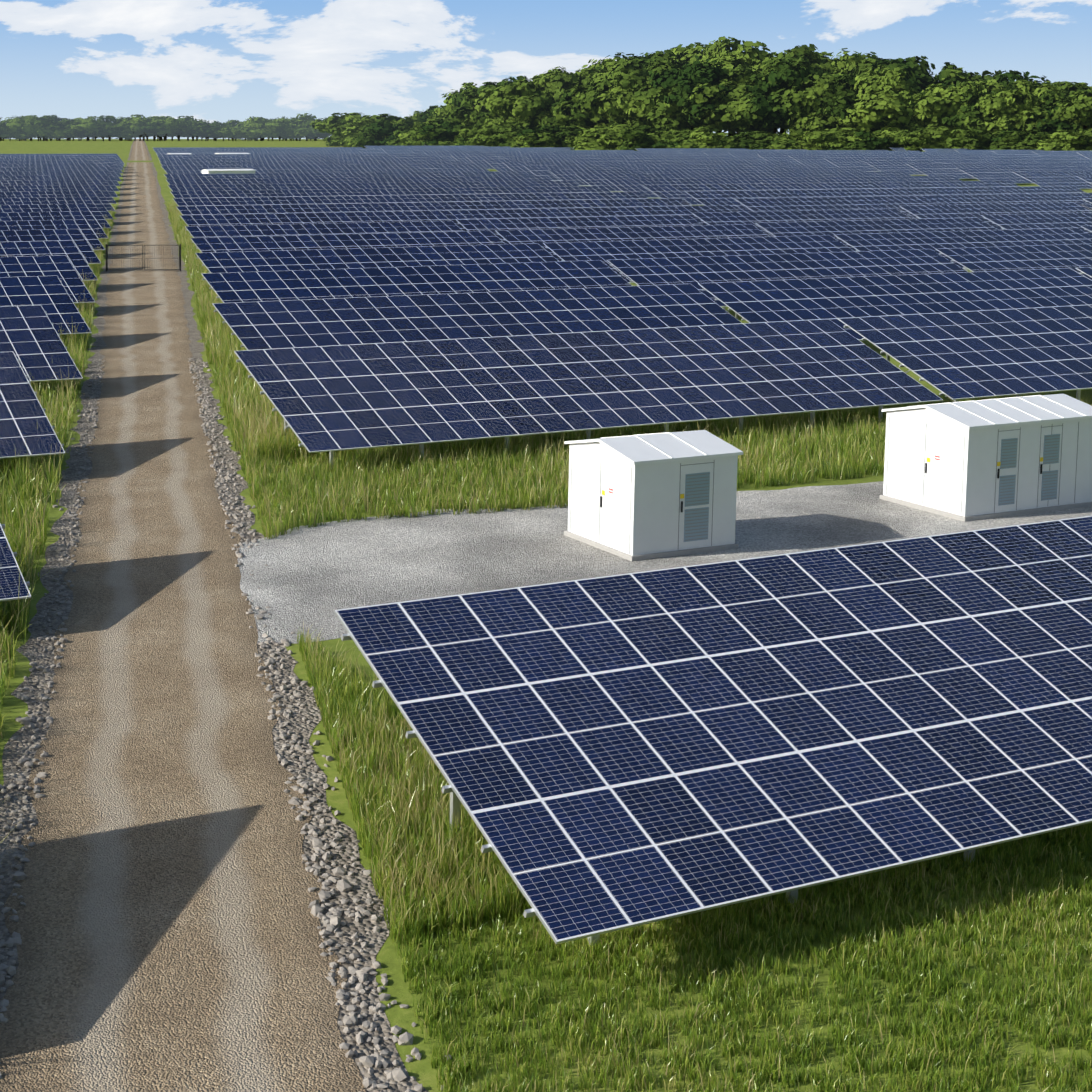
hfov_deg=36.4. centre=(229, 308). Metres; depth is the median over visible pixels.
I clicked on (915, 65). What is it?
forest tree
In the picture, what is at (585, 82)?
forest tree
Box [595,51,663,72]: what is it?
forest tree
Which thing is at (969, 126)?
forest tree
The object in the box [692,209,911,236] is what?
solar panel array
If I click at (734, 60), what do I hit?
forest tree
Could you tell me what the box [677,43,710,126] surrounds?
forest tree
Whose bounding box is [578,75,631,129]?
forest tree
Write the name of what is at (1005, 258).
solar panel
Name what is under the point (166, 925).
dirt road
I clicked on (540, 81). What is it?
forest tree
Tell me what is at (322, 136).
tree
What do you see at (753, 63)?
forest tree
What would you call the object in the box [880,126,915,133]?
shrub tree
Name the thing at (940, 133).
shrub tree
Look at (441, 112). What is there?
forest tree
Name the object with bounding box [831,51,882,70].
forest tree
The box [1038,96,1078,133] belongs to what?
forest tree
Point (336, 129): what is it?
shrub tree
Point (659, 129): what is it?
shrub tree
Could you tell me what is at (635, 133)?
shrub tree
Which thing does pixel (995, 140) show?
shrub tree
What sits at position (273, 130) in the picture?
tree
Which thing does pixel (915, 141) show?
shrub tree
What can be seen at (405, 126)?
shrub tree
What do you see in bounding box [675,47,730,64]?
forest tree
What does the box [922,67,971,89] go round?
forest tree
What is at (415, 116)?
forest tree
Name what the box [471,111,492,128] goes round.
forest tree
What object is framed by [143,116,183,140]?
tree
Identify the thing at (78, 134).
tree
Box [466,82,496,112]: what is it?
forest tree
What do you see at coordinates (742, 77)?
forest tree
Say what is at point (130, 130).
tree
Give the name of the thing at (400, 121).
forest tree
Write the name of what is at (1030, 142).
shrub tree
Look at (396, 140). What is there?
shrub tree
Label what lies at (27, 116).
tree
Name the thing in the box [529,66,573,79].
forest tree
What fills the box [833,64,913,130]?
forest tree
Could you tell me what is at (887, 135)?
shrub tree
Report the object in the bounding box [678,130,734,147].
shrub tree
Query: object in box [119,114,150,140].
tree
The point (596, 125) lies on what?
shrub tree
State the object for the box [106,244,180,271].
gate
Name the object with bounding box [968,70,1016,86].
forest tree
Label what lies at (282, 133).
tree
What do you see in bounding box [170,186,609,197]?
solar panel array
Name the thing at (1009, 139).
shrub tree
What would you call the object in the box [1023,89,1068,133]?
forest tree
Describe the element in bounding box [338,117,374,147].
shrub tree
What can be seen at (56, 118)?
tree
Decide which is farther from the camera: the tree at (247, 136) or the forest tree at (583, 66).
the tree at (247, 136)
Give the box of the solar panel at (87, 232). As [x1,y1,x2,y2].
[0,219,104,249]
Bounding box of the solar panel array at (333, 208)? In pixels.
[176,198,690,214]
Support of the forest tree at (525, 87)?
on the terrain at (399, 991)
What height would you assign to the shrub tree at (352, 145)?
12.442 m
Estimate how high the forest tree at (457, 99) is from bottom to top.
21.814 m
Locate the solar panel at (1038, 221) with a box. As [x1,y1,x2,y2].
[981,212,1091,235]
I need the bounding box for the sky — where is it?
[0,0,1091,138]
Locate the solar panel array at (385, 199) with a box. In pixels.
[173,192,647,205]
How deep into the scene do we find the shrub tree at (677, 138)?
410.08 m
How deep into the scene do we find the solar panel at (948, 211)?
159.73 m
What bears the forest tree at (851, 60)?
on the terrain at (399, 991)
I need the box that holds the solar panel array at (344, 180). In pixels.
[166,176,550,184]
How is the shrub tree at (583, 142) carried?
on the terrain at (399, 991)
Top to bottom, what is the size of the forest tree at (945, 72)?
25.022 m
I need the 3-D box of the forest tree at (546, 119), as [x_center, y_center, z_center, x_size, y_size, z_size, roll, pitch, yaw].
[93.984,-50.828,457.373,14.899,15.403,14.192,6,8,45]
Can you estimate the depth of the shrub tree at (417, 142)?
508.72 m
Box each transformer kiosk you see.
[564,430,742,560]
[880,394,1091,521]
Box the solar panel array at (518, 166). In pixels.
[502,161,789,175]
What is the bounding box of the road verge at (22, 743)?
[0,139,428,1091]
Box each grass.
[0,203,115,838]
[166,200,337,466]
[295,623,530,945]
[394,823,1091,1091]
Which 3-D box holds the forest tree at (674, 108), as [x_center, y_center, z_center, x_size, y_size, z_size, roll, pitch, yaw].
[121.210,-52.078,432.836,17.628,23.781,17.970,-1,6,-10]
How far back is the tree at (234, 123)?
977.10 m
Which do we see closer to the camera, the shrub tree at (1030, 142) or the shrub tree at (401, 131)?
the shrub tree at (1030, 142)
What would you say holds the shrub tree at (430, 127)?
on the terrain at (399, 991)
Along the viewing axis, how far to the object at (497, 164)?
297.60 m
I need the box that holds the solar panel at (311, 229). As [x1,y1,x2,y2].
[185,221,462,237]
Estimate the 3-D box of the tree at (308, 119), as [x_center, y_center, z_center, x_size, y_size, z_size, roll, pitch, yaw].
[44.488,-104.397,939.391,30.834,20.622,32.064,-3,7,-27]
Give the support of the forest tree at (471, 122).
on the terrain at (399, 991)
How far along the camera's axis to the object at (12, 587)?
32.23 m
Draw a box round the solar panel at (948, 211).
[900,202,1091,229]
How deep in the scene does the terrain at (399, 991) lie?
19.07 m
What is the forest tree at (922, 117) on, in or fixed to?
on the terrain at (399, 991)
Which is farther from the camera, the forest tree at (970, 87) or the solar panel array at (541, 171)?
the forest tree at (970, 87)
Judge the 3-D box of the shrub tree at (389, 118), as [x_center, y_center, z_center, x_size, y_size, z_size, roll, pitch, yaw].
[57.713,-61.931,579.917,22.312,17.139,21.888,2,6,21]
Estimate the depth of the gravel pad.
38.65 m
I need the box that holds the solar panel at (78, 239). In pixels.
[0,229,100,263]
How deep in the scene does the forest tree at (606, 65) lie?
460.79 m
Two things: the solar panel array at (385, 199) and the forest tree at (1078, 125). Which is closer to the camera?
the solar panel array at (385, 199)
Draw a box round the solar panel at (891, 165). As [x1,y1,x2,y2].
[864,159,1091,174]
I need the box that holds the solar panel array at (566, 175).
[549,167,866,185]
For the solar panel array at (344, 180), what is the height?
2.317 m
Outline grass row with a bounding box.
[239,392,1091,539]
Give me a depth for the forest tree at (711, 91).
417.47 m
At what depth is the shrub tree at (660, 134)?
417.41 m
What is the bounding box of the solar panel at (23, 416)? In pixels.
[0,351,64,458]
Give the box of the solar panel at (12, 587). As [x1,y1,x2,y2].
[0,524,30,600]
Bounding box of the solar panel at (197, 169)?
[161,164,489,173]
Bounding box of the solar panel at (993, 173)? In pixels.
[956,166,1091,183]
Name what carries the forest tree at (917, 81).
on the terrain at (399, 991)
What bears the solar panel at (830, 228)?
on the terrain at (399, 991)
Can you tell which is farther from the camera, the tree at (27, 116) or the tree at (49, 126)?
the tree at (27, 116)
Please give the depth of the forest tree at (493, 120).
466.02 m
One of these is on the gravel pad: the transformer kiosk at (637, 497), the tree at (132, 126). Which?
the transformer kiosk at (637, 497)
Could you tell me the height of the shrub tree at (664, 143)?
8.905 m
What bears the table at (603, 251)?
on the terrain at (399, 991)
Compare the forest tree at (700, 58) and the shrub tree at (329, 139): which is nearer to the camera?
the forest tree at (700, 58)
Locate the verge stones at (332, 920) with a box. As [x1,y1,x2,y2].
[0,358,451,1091]
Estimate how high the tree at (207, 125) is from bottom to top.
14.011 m
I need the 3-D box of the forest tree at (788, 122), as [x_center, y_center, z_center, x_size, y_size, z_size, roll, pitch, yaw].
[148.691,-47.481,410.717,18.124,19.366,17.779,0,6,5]
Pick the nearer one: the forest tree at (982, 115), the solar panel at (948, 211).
the solar panel at (948, 211)
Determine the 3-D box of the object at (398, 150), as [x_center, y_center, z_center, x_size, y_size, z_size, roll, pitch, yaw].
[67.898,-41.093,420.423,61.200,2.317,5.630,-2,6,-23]
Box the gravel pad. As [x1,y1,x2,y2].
[237,481,1091,643]
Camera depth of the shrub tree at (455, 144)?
478.09 m
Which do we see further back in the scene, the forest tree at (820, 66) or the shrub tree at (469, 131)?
the shrub tree at (469, 131)
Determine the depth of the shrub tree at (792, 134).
393.45 m
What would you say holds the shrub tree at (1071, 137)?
on the terrain at (399, 991)
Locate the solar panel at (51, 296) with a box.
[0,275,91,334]
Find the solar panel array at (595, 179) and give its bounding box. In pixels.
[575,171,910,190]
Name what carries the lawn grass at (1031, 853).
on the terrain at (399, 991)
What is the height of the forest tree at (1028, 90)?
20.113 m
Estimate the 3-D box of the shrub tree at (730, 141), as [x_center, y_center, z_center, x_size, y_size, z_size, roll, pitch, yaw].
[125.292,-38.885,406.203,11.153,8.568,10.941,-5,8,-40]
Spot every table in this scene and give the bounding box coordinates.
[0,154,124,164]
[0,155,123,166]
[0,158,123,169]
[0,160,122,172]
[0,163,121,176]
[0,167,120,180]
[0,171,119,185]
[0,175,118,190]
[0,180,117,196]
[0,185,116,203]
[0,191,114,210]
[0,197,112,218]
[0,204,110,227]
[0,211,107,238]
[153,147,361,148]
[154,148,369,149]
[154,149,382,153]
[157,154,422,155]
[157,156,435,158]
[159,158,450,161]
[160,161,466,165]
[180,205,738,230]
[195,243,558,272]
[201,260,631,302]
[212,284,741,349]
[234,319,942,468]
[334,516,1091,949]
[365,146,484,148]
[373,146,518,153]
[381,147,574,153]
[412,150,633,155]
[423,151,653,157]
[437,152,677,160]
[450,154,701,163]
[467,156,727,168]
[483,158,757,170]
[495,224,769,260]
[543,235,853,282]
[607,249,967,309]
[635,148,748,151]
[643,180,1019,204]
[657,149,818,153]
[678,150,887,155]
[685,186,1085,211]
[698,268,1091,339]
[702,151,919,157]
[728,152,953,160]
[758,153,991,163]
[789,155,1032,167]
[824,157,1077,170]
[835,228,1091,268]
[838,305,1091,401]
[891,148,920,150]
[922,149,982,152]
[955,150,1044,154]
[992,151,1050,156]
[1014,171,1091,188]
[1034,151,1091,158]
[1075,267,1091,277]
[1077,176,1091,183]
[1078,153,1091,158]
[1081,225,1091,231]
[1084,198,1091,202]
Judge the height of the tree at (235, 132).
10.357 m
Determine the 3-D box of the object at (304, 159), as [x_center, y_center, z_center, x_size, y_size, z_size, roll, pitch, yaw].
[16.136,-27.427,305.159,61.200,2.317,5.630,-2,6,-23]
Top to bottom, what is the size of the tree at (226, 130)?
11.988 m
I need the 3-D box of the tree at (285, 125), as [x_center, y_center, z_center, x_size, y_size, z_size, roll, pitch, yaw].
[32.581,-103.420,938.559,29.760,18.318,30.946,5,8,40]
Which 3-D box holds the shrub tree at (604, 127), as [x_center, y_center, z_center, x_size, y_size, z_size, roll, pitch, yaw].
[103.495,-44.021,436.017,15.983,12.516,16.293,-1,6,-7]
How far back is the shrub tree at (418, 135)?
503.93 m
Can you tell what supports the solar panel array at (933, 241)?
on the terrain at (399, 991)
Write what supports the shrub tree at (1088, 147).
on the terrain at (399, 991)
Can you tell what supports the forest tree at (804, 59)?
on the terrain at (399, 991)
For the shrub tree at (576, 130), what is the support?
on the terrain at (399, 991)
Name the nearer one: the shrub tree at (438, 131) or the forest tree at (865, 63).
the forest tree at (865, 63)
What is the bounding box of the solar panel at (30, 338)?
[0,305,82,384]
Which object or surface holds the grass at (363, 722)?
on the terrain at (399, 991)
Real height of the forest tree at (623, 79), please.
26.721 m
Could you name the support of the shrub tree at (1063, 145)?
on the terrain at (399, 991)
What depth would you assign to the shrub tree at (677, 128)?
426.09 m
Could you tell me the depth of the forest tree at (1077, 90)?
395.18 m
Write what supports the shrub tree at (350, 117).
on the terrain at (399, 991)
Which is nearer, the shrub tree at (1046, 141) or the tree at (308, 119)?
the shrub tree at (1046, 141)
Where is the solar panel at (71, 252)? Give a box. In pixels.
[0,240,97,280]
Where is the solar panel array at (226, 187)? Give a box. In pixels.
[168,181,577,190]
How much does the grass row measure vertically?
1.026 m
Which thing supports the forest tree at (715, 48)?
on the terrain at (399, 991)
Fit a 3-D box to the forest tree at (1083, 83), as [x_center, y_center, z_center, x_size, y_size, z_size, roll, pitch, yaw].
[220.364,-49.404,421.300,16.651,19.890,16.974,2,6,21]
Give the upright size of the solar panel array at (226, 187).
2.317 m
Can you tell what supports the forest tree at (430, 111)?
on the terrain at (399, 991)
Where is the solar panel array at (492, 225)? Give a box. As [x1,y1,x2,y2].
[457,215,701,243]
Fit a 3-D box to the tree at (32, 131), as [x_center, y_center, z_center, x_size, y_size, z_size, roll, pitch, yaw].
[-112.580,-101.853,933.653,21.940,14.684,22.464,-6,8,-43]
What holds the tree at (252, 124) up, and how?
on the terrain at (399, 991)
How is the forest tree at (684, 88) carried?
on the terrain at (399, 991)
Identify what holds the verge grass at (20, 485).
on the terrain at (399, 991)
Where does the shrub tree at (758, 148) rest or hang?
on the terrain at (399, 991)
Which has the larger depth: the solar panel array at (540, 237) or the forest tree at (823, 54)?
the forest tree at (823, 54)
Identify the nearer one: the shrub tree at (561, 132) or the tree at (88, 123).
the shrub tree at (561, 132)
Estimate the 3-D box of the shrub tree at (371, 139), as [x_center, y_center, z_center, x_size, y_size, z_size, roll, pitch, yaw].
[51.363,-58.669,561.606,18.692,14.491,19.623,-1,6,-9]
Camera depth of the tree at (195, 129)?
934.03 m
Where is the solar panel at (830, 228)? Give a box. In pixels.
[756,217,997,250]
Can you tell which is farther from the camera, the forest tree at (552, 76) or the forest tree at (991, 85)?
the forest tree at (552, 76)
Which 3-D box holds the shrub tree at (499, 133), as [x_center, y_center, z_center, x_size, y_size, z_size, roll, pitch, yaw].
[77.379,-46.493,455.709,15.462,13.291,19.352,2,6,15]
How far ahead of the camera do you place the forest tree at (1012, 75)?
403.96 m
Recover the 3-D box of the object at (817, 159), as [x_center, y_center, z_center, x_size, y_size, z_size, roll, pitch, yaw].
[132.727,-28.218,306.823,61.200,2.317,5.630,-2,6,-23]
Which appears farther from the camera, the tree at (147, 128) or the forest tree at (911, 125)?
the tree at (147, 128)
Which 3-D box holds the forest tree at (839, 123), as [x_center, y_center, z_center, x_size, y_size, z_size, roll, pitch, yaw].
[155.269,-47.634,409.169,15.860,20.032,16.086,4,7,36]
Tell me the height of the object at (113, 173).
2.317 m
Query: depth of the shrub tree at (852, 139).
386.67 m
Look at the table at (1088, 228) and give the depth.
126.03 m
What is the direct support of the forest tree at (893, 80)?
on the terrain at (399, 991)
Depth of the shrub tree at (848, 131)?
388.06 m
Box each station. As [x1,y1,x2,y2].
[201,169,255,173]
[215,153,249,153]
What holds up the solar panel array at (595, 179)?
on the terrain at (399, 991)
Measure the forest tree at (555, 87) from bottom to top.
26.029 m
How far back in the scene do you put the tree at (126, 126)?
928.70 m
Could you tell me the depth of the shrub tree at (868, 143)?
384.57 m
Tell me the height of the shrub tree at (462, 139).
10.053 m
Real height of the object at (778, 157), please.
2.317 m
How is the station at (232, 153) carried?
on the terrain at (399, 991)
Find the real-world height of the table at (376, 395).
3.380 m
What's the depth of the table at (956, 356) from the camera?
60.57 m
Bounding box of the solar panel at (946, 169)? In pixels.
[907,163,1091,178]
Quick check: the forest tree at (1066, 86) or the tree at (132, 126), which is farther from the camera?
the tree at (132, 126)
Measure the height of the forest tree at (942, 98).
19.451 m
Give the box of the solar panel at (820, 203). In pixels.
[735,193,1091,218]
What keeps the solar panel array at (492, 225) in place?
on the terrain at (399, 991)
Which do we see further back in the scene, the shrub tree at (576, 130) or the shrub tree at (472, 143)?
the shrub tree at (472, 143)
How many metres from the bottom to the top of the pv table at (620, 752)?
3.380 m
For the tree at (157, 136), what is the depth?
936.20 m
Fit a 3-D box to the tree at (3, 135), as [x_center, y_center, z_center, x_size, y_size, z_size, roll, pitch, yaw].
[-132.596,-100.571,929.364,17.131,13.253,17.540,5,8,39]
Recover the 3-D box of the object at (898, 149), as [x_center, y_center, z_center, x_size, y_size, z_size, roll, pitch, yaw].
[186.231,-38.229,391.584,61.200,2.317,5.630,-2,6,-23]
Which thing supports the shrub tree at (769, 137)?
on the terrain at (399, 991)
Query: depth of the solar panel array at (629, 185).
221.21 m
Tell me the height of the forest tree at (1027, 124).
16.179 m
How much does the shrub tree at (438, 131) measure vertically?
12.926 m
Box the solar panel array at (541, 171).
[525,164,826,180]
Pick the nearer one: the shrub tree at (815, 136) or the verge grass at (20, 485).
the verge grass at (20, 485)
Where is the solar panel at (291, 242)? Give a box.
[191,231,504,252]
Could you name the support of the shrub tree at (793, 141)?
on the terrain at (399, 991)
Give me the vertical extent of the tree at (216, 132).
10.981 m
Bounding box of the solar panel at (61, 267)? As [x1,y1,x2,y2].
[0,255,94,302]
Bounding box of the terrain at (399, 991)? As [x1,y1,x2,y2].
[0,139,1091,1091]
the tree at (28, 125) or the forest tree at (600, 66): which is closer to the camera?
the forest tree at (600, 66)
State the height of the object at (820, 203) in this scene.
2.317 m
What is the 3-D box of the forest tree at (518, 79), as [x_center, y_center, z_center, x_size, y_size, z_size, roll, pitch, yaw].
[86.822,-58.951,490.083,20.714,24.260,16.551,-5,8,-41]
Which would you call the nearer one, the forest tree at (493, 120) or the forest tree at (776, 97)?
the forest tree at (776, 97)
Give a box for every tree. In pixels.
[0,120,13,140]
[0,125,9,140]
[3,116,34,140]
[5,115,38,140]
[9,130,29,140]
[11,129,35,140]
[13,117,39,140]
[24,124,43,140]
[30,115,63,140]
[33,120,65,140]
[41,121,74,140]
[48,115,62,140]
[55,119,86,140]
[69,116,103,140]
[75,127,101,136]
[87,120,107,140]
[94,124,112,140]
[95,115,127,140]
[108,119,132,140]
[110,125,136,140]
[114,121,142,140]
[116,117,146,140]
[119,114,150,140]
[132,119,164,140]
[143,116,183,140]
[149,126,167,140]
[153,116,181,140]
[167,120,195,140]
[177,116,208,140]
[181,121,202,140]
[181,122,214,140]
[196,126,217,140]
[197,122,220,140]
[211,121,232,140]
[211,129,222,140]
[214,127,233,140]
[217,126,232,137]
[223,120,242,140]
[227,127,242,140]
[236,121,248,140]
[238,116,264,140]
[238,124,257,140]
[244,121,272,140]
[244,133,259,139]
[248,120,272,140]
[256,120,282,140]
[264,122,290,140]
[265,116,304,140]
[281,120,316,140]
[285,113,329,140]
[285,118,302,140]
[306,134,326,140]
[310,113,352,146]
[322,119,356,146]
[325,123,357,145]
[330,112,383,136]
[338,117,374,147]
[344,126,370,147]
[352,121,395,146]
[358,114,418,134]
[362,115,386,121]
[371,123,412,145]
[386,128,411,145]
[391,119,412,128]
[393,129,409,137]
[398,116,439,145]
[400,124,427,145]
[405,111,420,121]
[410,120,443,140]
[410,134,428,145]
[416,106,438,122]
[418,121,460,145]
[425,125,456,145]
[426,105,446,117]
[431,105,441,116]
[434,122,468,138]
[435,106,453,119]
[435,139,452,145]
[439,114,450,122]
[442,82,478,110]
[443,134,460,145]
[447,94,487,122]
[449,86,477,108]
[457,135,472,145]
[459,124,498,146]
[461,114,482,128]
[464,132,484,145]
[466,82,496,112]
[470,133,495,146]
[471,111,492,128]
[474,81,510,113]
[477,122,524,146]
[479,85,516,124]
[484,76,527,109]
[485,79,541,124]
[498,134,524,146]
[500,132,523,146]
[502,92,554,128]
[508,131,560,147]
[515,125,561,146]
[528,106,552,131]
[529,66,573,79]
[530,70,571,100]
[530,74,553,93]
[539,103,568,127]
[541,68,596,102]
[547,127,587,146]
[550,85,608,127]
[551,126,578,142]
[552,88,591,127]
[555,76,594,98]
[564,134,581,146]
[570,83,622,126]
[570,129,617,149]
[572,64,599,74]
[573,123,608,130]
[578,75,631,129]
[580,58,614,76]
[586,124,634,147]
[587,52,634,89]
[588,124,620,135]
[592,84,639,126]
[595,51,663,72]
[606,49,686,81]
[608,60,684,124]
[608,81,656,121]
[614,118,648,129]
[618,125,656,150]
[629,56,687,76]
[643,108,695,130]
[644,61,728,129]
[644,130,672,147]
[650,137,678,147]
[654,127,666,141]
[655,126,693,131]
[656,72,692,121]
[657,135,697,147]
[660,63,738,126]
[668,137,705,147]
[669,126,728,146]
[670,47,688,63]
[672,36,744,64]
[672,47,689,59]
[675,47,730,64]
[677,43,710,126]
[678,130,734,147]
[689,78,751,132]
[693,64,783,134]
[703,41,778,82]
[708,138,739,147]
[709,139,738,148]
[721,137,752,147]
[724,92,781,134]
[728,132,768,149]
[734,85,786,131]
[736,59,809,134]
[738,131,782,149]
[745,59,771,72]
[750,47,824,134]
[750,60,837,133]
[753,141,793,149]
[761,127,816,149]
[762,63,836,110]
[764,44,834,71]
[773,135,805,148]
[781,90,834,133]
[786,90,853,132]
[798,128,851,149]
[806,84,857,131]
[810,49,832,59]
[811,74,864,118]
[812,63,824,71]
[812,128,874,149]
[813,58,856,89]
[822,48,862,88]
[824,129,892,149]
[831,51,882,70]
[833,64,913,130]
[835,132,872,149]
[837,54,884,85]
[843,91,876,131]
[850,67,920,113]
[854,90,888,131]
[856,59,925,82]
[870,56,937,94]
[871,127,908,146]
[877,129,907,150]
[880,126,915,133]
[880,133,899,147]
[882,98,926,130]
[888,130,944,151]
[901,88,948,128]
[902,101,949,129]
[903,83,967,127]
[905,72,921,90]
[908,89,926,121]
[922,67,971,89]
[922,126,953,142]
[932,63,984,88]
[932,128,994,149]
[935,62,983,80]
[937,72,979,81]
[937,98,982,128]
[938,128,980,148]
[940,81,984,129]
[947,93,1000,132]
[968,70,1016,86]
[973,93,1020,132]
[974,89,1026,132]
[975,76,1012,98]
[976,113,1003,131]
[976,141,990,147]
[980,131,1003,142]
[981,132,1029,149]
[985,128,1032,144]
[988,70,1050,94]
[992,131,1042,149]
[993,79,1061,130]
[1013,95,1048,131]
[1017,130,1052,149]
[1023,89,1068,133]
[1032,134,1091,150]
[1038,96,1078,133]
[1038,130,1091,150]
[1043,139,1089,150]
[1049,91,1091,129]
[1055,81,1090,96]
[1060,85,1091,98]
[1068,121,1091,132]
[1073,82,1091,88]
[1082,140,1091,150]
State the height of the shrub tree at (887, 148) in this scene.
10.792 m
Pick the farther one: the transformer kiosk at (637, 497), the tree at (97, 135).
the tree at (97, 135)
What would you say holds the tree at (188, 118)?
on the terrain at (399, 991)
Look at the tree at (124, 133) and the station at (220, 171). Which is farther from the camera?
the tree at (124, 133)
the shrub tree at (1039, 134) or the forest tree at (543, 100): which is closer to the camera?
the shrub tree at (1039, 134)
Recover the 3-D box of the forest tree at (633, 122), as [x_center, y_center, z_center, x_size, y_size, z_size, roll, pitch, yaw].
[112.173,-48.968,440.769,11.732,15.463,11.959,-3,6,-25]
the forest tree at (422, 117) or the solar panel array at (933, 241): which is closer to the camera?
the solar panel array at (933, 241)
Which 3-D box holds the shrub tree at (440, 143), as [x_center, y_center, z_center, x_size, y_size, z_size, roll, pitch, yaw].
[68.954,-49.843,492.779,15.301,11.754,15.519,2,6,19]
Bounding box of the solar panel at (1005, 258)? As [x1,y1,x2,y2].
[936,244,1091,279]
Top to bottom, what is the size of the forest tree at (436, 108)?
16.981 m
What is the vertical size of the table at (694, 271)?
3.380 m
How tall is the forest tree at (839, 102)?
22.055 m
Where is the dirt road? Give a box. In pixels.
[0,139,365,1091]
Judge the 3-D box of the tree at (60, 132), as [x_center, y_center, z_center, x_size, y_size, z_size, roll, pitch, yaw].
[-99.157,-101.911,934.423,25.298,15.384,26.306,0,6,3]
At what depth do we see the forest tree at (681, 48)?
470.82 m
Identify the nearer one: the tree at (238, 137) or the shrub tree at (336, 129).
the shrub tree at (336, 129)
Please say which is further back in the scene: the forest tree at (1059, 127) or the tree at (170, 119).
the tree at (170, 119)
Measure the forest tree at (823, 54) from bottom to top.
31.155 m
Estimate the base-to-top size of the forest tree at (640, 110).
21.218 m
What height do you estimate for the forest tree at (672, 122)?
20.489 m
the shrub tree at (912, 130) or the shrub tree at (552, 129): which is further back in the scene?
the shrub tree at (552, 129)
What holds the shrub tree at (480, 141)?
on the terrain at (399, 991)
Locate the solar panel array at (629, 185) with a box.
[607,176,961,197]
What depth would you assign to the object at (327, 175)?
244.92 m
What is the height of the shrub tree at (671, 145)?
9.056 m
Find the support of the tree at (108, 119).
on the terrain at (399, 991)
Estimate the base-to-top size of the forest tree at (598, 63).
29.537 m
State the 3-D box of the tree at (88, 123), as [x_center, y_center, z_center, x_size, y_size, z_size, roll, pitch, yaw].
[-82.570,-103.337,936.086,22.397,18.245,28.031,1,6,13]
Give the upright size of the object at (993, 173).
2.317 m
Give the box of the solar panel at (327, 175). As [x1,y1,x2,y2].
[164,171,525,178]
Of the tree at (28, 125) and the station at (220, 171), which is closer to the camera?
the station at (220, 171)
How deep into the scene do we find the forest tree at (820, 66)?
427.89 m
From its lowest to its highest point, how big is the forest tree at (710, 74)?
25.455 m
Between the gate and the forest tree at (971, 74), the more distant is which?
the forest tree at (971, 74)
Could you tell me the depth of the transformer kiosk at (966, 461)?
42.35 m
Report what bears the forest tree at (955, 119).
on the terrain at (399, 991)

